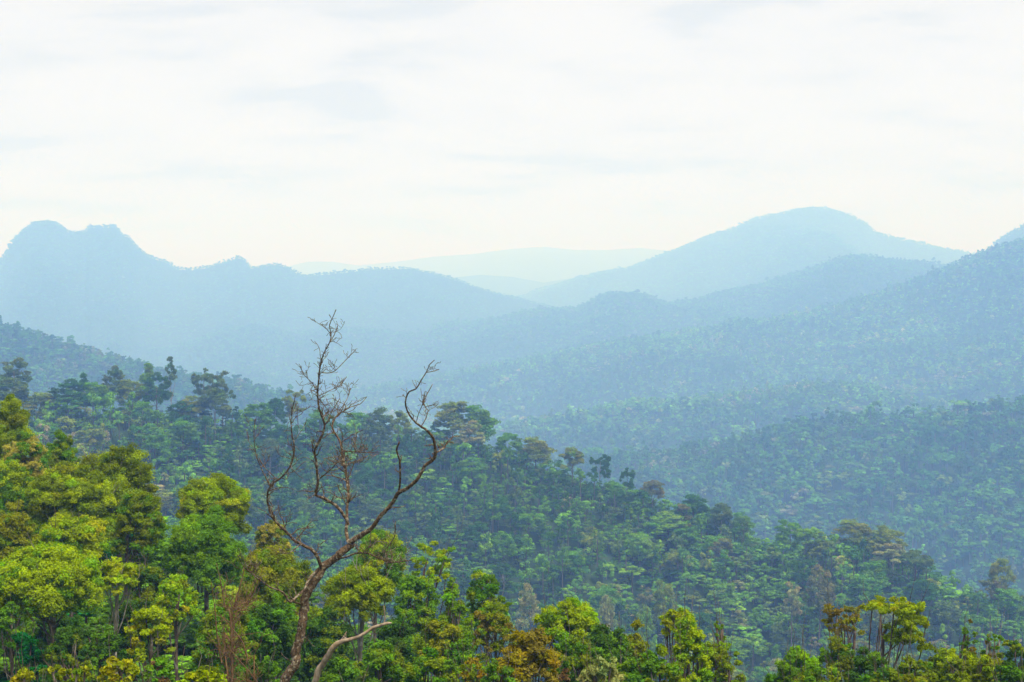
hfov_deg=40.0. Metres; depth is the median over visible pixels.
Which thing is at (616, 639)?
broadleaf tree
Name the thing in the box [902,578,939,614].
forest tree
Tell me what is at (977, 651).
forest tree
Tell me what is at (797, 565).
forest tree
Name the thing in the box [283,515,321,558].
forest tree
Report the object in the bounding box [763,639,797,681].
broadleaf tree
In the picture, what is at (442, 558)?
broadleaf tree
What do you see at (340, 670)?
broadleaf tree
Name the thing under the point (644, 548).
forest tree
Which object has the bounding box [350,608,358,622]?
forest tree
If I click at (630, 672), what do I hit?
broadleaf tree
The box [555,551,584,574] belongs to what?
forest tree
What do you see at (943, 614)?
forest tree
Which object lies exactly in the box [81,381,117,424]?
forest tree
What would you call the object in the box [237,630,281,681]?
broadleaf tree
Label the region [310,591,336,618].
forest tree
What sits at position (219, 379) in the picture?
forest tree
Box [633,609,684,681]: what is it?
broadleaf tree
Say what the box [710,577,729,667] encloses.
broadleaf tree
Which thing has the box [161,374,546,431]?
ground
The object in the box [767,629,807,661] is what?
forest tree
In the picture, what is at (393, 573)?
broadleaf tree
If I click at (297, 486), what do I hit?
forest tree
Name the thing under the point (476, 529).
forest tree
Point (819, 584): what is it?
forest tree
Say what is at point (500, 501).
forest tree
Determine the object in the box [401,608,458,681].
broadleaf tree
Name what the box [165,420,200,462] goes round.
forest tree
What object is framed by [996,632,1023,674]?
broadleaf tree
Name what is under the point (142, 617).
umbrella tree
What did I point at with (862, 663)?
broadleaf tree
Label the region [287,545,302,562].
forest tree
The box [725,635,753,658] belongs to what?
forest tree
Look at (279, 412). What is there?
forest tree
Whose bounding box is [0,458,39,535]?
broadleaf tree
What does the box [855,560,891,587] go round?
forest tree
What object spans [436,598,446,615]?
forest tree
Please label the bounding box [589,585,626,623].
forest tree
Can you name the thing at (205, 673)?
shrub
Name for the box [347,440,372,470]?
forest tree
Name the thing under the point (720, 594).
forest tree
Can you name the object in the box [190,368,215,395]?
forest tree
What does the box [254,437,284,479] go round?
forest tree
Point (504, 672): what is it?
broadleaf tree
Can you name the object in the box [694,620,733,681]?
broadleaf tree
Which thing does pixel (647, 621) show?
forest tree
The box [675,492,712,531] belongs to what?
forest tree
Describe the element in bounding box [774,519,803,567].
forest tree
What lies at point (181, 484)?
forest tree
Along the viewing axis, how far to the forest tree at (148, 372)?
576.55 m
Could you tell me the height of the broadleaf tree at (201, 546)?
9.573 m
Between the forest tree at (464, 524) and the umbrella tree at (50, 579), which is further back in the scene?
the forest tree at (464, 524)
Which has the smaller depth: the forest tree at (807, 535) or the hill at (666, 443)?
the forest tree at (807, 535)
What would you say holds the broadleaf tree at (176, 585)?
on the ground at (180, 650)
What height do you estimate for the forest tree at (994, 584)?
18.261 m
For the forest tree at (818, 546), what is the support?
on the hill at (589, 577)
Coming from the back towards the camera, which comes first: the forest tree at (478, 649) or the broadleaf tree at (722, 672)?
the forest tree at (478, 649)
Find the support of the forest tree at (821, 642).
on the hill at (589, 577)
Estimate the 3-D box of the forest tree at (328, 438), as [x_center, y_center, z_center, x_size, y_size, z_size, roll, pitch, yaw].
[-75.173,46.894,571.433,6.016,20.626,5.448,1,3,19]
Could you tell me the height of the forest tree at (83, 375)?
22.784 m
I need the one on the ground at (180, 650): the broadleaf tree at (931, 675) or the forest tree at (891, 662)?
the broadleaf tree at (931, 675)
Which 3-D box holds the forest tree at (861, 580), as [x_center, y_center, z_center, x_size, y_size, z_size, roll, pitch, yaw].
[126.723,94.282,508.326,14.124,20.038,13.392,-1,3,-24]
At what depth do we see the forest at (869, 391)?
2977.67 m
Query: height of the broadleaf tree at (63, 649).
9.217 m
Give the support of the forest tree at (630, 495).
on the hill at (589, 577)
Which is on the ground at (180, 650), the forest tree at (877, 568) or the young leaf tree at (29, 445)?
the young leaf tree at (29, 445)
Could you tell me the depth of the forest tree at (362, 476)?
556.82 m
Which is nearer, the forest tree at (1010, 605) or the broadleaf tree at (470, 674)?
the broadleaf tree at (470, 674)
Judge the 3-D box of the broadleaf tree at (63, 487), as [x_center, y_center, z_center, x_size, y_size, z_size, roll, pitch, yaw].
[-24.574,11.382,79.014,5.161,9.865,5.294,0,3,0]
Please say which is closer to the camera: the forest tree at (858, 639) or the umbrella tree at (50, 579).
the umbrella tree at (50, 579)
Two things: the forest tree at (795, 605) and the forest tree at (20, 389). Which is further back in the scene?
the forest tree at (20, 389)
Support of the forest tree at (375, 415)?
on the hill at (589, 577)
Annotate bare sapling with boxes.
[198,582,271,681]
[230,649,262,681]
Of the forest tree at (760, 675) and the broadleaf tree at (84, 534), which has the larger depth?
the forest tree at (760, 675)
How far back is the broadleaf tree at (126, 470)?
85.16 m
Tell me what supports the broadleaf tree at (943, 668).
on the ground at (180, 650)
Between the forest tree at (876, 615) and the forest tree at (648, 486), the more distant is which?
the forest tree at (648, 486)
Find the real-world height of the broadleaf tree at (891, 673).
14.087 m
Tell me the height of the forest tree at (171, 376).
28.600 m
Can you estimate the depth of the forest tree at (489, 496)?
548.76 m
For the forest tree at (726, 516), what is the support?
on the hill at (589, 577)
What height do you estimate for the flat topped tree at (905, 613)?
16.386 m
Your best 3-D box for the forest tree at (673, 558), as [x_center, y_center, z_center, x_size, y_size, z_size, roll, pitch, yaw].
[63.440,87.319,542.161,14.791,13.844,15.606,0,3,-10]
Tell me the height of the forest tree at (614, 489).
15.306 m
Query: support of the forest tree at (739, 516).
on the hill at (589, 577)
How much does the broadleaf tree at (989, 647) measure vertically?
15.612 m
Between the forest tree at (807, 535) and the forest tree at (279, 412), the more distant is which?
the forest tree at (279, 412)
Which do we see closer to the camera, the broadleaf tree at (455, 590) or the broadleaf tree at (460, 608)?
the broadleaf tree at (460, 608)
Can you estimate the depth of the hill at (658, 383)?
3070.32 m
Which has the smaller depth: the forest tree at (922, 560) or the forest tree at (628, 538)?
the forest tree at (922, 560)
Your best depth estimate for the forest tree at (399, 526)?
529.65 m
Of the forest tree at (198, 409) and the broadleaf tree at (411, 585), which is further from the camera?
the forest tree at (198, 409)
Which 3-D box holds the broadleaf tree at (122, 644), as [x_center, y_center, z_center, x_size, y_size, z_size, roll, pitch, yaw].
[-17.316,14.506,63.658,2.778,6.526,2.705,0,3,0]
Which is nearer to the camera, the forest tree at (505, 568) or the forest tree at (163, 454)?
the forest tree at (505, 568)
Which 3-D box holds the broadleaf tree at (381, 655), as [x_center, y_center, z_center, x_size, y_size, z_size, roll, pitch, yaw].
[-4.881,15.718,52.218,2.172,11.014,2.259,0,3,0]
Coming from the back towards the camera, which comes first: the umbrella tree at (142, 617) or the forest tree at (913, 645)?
the forest tree at (913, 645)
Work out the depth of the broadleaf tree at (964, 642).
49.96 m
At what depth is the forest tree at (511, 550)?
524.29 m
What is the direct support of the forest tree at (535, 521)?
on the hill at (589, 577)
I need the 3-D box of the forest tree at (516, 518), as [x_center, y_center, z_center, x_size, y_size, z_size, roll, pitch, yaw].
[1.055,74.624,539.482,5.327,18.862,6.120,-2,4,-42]
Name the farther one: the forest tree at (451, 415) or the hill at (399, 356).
the hill at (399, 356)
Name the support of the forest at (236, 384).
on the hill at (106, 371)
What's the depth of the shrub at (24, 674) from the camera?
30.12 m
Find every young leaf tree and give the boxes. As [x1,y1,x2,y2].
[1,431,51,478]
[249,519,295,626]
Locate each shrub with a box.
[4,629,45,681]
[41,646,96,681]
[88,634,139,681]
[176,636,227,681]
[553,637,577,681]
[576,644,624,681]
[820,649,844,681]
[896,642,927,681]
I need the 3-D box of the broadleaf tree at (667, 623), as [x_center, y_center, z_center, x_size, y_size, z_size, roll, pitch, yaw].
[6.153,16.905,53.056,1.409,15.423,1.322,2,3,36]
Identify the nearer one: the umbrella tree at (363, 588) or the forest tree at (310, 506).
the umbrella tree at (363, 588)
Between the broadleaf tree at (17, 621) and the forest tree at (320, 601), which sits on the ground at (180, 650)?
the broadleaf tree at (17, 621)
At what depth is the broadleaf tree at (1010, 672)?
42.68 m
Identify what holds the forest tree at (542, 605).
on the hill at (589, 577)
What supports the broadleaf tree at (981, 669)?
on the ground at (180, 650)
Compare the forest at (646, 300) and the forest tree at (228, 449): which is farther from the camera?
the forest at (646, 300)
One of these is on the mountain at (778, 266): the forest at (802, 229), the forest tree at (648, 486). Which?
the forest at (802, 229)
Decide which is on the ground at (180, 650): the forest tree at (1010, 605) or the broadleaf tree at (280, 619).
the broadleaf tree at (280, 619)
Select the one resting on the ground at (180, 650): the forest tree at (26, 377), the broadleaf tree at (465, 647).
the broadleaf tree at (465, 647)
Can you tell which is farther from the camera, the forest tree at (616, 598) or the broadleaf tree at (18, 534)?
the forest tree at (616, 598)
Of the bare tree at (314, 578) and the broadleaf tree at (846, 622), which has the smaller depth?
the bare tree at (314, 578)
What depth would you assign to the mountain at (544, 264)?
15134.22 m
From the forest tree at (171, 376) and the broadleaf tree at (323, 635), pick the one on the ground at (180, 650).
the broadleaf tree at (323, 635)
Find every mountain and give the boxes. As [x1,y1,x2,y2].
[0,223,541,368]
[289,247,665,281]
[453,275,571,297]
[523,209,969,307]
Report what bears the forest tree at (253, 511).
on the hill at (589, 577)
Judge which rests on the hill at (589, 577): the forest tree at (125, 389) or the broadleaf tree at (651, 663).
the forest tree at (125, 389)
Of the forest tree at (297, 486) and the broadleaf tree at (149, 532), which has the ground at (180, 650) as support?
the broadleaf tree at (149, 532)
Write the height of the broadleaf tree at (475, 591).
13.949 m
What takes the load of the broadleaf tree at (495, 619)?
on the ground at (180, 650)
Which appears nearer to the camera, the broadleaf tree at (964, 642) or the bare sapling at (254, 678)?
the bare sapling at (254, 678)
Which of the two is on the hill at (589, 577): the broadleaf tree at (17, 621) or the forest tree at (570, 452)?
the forest tree at (570, 452)
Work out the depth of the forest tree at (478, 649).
467.46 m
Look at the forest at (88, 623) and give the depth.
76.54 m
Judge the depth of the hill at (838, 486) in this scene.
1379.62 m
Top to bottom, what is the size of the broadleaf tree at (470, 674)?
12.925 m
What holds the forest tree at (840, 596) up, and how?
on the hill at (589, 577)
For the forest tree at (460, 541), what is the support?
on the hill at (589, 577)
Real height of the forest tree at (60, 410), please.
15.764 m
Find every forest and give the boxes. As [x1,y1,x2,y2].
[0,220,559,371]
[0,315,506,462]
[0,388,1023,681]
[0,512,430,681]
[147,223,1023,393]
[283,237,1023,466]
[510,394,1023,625]
[513,205,974,306]
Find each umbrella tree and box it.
[0,538,107,681]
[95,555,139,673]
[122,590,175,681]
[173,472,251,599]
[318,540,401,677]
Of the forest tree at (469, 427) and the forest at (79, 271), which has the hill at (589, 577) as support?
the forest tree at (469, 427)
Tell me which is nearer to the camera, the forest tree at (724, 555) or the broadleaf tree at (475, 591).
the broadleaf tree at (475, 591)
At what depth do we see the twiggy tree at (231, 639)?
47.39 m
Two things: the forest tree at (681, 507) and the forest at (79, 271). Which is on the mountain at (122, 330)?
the forest at (79, 271)
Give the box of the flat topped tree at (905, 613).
[860,571,934,677]
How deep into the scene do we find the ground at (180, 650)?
80.25 m
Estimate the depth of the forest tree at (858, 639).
487.30 m
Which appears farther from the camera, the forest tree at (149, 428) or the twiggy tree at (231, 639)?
the forest tree at (149, 428)
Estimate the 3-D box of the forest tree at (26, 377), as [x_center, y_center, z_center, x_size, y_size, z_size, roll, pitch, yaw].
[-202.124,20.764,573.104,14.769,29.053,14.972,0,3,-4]
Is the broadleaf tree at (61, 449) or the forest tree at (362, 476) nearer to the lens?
the broadleaf tree at (61, 449)
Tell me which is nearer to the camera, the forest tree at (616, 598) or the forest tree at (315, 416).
the forest tree at (616, 598)
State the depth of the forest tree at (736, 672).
466.12 m
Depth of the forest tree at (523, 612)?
452.61 m
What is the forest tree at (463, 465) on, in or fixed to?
on the hill at (589, 577)
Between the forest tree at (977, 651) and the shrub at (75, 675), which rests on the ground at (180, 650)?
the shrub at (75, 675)
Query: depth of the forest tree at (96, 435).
527.93 m
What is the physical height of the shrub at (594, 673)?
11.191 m
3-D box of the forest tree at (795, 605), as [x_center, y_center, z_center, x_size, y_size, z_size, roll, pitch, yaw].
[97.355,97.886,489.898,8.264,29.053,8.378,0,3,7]
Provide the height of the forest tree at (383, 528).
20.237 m
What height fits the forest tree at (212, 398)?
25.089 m
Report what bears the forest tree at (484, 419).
on the hill at (589, 577)
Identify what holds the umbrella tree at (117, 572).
on the ground at (180, 650)
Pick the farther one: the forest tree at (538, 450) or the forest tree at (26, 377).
the forest tree at (538, 450)
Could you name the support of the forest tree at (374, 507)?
on the hill at (589, 577)
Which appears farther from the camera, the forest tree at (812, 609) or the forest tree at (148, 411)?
the forest tree at (148, 411)
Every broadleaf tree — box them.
[0,393,44,460]
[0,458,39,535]
[0,499,38,560]
[0,594,37,679]
[6,607,47,681]
[9,612,35,626]
[21,456,119,613]
[25,610,85,676]
[32,509,110,618]
[39,624,90,681]
[43,429,79,469]
[77,439,168,562]
[81,606,126,681]
[104,591,156,680]
[105,491,170,594]
[119,550,174,646]
[140,649,181,681]
[154,564,199,679]
[160,504,248,613]
[188,589,260,680]
[236,542,313,678]
[236,583,310,681]
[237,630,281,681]
[285,604,354,681]
[319,656,369,681]
[342,519,407,638]
[352,618,408,681]
[364,616,420,676]
[391,563,441,632]
[398,632,426,681]
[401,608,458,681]
[410,514,464,633]
[411,616,472,680]
[437,564,466,648]
[439,566,474,658]
[443,631,488,681]
[454,641,488,681]
[466,569,513,675]
[470,600,516,675]
[480,649,518,681]
[489,625,564,681]
[532,593,601,680]
[546,605,604,681]
[573,622,633,681]
[604,634,651,681]
[618,616,658,678]
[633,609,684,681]
[658,590,694,663]
[665,578,714,681]
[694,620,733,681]
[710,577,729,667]
[713,627,749,681]
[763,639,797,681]
[774,612,825,681]
[793,626,848,681]
[817,629,855,681]
[821,572,864,670]
[845,633,892,681]
[869,646,902,681]
[896,626,937,681]
[926,631,979,681]
[946,625,1003,681]
[958,612,979,657]
[979,615,1004,659]
[989,645,1023,681]
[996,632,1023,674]
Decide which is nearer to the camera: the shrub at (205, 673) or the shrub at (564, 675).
the shrub at (205, 673)
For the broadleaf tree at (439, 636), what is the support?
on the ground at (180, 650)
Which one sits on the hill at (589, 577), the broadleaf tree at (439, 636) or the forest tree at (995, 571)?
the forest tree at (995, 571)
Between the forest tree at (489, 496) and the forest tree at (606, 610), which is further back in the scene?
the forest tree at (489, 496)
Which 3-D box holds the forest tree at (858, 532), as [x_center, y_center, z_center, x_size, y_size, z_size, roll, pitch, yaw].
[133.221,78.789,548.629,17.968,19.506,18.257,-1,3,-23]
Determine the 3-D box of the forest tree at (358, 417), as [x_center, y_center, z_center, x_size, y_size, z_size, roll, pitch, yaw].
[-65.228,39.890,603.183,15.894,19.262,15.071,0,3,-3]
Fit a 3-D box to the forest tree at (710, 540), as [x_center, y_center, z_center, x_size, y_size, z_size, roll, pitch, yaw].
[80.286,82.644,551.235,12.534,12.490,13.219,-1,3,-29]
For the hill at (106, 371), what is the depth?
1782.90 m
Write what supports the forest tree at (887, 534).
on the hill at (589, 577)
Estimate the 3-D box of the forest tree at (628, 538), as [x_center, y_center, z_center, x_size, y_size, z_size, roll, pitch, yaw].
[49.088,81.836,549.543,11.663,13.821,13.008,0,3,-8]
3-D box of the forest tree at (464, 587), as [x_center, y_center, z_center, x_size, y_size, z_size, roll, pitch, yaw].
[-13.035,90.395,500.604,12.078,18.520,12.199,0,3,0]
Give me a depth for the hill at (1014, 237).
5445.68 m
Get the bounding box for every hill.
[0,337,352,437]
[33,423,1023,681]
[151,260,940,390]
[302,246,1023,422]
[485,391,985,463]
[562,411,1023,620]
[977,229,1023,258]
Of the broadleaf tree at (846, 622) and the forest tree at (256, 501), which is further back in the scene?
the forest tree at (256, 501)
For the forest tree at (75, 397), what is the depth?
557.59 m
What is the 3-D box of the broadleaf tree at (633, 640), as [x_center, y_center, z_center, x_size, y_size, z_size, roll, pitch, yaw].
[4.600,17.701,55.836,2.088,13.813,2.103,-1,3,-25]
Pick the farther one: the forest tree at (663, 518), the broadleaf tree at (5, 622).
the forest tree at (663, 518)
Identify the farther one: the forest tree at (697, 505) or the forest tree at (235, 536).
the forest tree at (697, 505)
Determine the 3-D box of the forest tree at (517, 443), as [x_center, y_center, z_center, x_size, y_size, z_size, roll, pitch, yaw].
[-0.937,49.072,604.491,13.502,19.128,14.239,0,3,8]
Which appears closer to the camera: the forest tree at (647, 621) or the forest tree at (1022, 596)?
the forest tree at (647, 621)
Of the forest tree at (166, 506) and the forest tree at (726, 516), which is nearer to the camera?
the forest tree at (166, 506)
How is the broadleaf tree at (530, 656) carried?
on the ground at (180, 650)
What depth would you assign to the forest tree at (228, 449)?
536.01 m
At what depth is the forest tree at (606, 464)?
595.52 m
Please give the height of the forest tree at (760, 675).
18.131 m
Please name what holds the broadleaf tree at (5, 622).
on the ground at (180, 650)
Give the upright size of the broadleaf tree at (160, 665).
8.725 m
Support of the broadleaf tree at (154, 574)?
on the ground at (180, 650)
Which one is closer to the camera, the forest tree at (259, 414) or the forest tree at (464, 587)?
the forest tree at (464, 587)
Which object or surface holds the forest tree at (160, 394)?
on the hill at (589, 577)
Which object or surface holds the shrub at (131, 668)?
on the ground at (180, 650)
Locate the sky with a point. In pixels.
(263, 132)
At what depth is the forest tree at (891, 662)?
461.59 m
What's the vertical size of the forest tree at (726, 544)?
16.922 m
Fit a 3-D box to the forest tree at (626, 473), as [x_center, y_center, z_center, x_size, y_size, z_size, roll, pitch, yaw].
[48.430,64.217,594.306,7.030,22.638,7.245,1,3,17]
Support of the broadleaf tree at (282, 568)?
on the ground at (180, 650)
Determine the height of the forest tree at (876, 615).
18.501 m
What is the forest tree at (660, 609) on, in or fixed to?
on the hill at (589, 577)
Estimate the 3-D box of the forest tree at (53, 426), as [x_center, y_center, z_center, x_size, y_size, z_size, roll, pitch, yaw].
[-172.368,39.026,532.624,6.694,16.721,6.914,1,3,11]
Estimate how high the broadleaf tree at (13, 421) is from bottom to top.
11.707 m
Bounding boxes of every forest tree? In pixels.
[0,357,32,390]
[0,376,32,408]
[21,391,57,419]
[46,378,95,426]
[46,422,59,440]
[52,400,84,433]
[73,428,107,454]
[77,372,91,423]
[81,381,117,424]
[100,365,125,422]
[114,379,143,426]
[130,401,155,439]
[133,422,167,462]
[138,363,158,404]
[140,372,171,426]
[140,433,173,480]
[153,494,172,511]
[163,356,177,422]
[165,401,199,438]
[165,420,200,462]
[172,480,188,507]
[177,395,206,420]
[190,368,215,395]
[197,387,232,439]
[211,370,235,436]
[221,442,236,474]
[229,532,247,583]
[238,402,272,435]
[243,498,260,520]
[248,491,266,513]
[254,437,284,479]
[266,398,288,428]
[267,424,298,447]
[281,389,306,432]
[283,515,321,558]
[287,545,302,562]
[290,468,301,503]
[291,499,320,520]
[304,409,333,450]
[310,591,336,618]
[320,433,333,464]
[344,412,372,438]
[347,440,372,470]
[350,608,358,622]
[352,467,376,497]
[355,498,385,523]
[362,405,393,452]
[369,525,400,567]
[388,410,412,438]
[389,520,416,543]
[400,433,414,454]
[432,401,469,436]
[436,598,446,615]
[451,533,467,567]
[455,420,485,456]
[455,516,472,546]
[456,456,489,491]
[459,570,483,593]
[462,404,501,457]
[463,521,494,550]
[474,644,490,666]
[480,497,512,532]
[483,491,495,533]
[489,563,516,595]
[491,532,517,576]
[494,432,522,473]
[509,513,521,557]
[515,582,540,629]
[518,512,550,554]
[519,436,557,485]
[524,602,552,631]
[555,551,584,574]
[558,446,584,498]
[587,454,611,503]
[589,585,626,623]
[597,591,617,631]
[604,482,628,506]
[619,467,635,492]
[619,489,652,515]
[622,532,657,580]
[623,532,653,565]
[633,606,657,652]
[640,479,665,514]
[641,510,690,550]
[651,578,677,664]
[658,549,693,580]
[669,503,694,522]
[669,526,701,549]
[673,504,692,533]
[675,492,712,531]
[692,612,715,640]
[699,535,730,552]
[706,583,736,621]
[707,538,734,578]
[708,502,734,533]
[713,668,747,681]
[716,549,735,597]
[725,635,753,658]
[730,511,754,554]
[730,659,751,678]
[752,666,776,681]
[765,658,782,674]
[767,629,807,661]
[770,644,781,671]
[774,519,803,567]
[780,582,803,646]
[788,559,818,589]
[791,526,824,558]
[796,593,821,635]
[799,564,836,647]
[804,649,825,666]
[806,540,836,565]
[816,593,852,628]
[818,637,855,676]
[831,517,873,562]
[844,574,884,614]
[845,628,863,654]
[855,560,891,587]
[857,609,896,650]
[864,525,907,575]
[870,543,910,589]
[880,658,898,669]
[896,549,935,598]
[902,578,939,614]
[907,641,921,659]
[930,600,971,648]
[969,647,995,658]
[976,580,1006,607]
[986,556,1016,626]
[989,588,1023,630]
[990,587,1023,624]
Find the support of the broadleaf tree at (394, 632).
on the ground at (180, 650)
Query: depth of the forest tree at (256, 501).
512.10 m
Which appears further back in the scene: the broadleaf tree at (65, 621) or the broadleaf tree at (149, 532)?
the broadleaf tree at (149, 532)
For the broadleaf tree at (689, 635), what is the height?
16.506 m
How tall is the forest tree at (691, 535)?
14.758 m
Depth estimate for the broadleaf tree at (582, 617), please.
56.71 m
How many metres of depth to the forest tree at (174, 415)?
572.12 m
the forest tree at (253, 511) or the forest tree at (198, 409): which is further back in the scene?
the forest tree at (198, 409)
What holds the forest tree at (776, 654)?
on the hill at (589, 577)
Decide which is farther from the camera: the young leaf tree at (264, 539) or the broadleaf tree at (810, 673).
the young leaf tree at (264, 539)
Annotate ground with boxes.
[0,547,354,681]
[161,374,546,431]
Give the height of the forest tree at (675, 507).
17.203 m
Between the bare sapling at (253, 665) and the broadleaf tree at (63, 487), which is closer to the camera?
the bare sapling at (253, 665)
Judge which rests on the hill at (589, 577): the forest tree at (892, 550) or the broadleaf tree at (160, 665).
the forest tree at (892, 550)
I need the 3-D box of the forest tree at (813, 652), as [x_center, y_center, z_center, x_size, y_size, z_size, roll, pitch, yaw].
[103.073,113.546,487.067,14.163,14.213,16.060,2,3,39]
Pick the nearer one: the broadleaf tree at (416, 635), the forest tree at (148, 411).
the broadleaf tree at (416, 635)
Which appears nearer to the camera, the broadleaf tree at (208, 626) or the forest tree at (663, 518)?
the broadleaf tree at (208, 626)
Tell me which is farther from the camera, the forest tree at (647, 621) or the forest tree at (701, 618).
the forest tree at (701, 618)
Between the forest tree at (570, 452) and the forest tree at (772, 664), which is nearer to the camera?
the forest tree at (772, 664)
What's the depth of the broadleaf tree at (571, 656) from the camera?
49.70 m
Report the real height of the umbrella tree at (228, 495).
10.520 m
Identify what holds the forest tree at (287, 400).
on the hill at (589, 577)
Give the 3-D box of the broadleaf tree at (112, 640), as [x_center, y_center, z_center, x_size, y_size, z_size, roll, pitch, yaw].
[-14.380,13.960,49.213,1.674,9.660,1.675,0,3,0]
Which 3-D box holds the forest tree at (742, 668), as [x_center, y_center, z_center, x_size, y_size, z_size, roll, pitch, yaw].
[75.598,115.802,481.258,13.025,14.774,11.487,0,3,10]
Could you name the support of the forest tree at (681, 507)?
on the hill at (589, 577)
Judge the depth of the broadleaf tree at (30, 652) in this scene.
50.82 m
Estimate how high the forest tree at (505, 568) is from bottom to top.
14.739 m
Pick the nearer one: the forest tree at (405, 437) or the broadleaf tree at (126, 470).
the broadleaf tree at (126, 470)
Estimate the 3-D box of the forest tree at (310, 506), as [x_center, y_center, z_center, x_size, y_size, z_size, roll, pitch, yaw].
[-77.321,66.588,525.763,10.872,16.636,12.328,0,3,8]
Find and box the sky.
[0,0,1023,269]
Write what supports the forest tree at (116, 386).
on the hill at (589, 577)
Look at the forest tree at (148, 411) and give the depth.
558.82 m
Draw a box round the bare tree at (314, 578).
[228,310,459,681]
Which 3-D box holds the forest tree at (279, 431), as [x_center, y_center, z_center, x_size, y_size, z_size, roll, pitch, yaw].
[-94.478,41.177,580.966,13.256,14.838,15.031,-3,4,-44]
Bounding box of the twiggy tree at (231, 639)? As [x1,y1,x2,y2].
[200,560,263,681]
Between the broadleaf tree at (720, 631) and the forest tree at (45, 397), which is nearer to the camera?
the broadleaf tree at (720, 631)
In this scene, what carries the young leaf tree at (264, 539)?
on the ground at (180, 650)
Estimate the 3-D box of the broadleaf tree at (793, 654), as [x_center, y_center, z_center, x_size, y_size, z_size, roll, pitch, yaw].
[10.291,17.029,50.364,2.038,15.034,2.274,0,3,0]
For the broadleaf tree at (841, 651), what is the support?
on the ground at (180, 650)
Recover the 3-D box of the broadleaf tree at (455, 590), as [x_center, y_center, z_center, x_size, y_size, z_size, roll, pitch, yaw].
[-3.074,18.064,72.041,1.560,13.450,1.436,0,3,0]
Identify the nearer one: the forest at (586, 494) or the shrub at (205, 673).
the shrub at (205, 673)
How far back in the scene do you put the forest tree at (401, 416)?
607.23 m

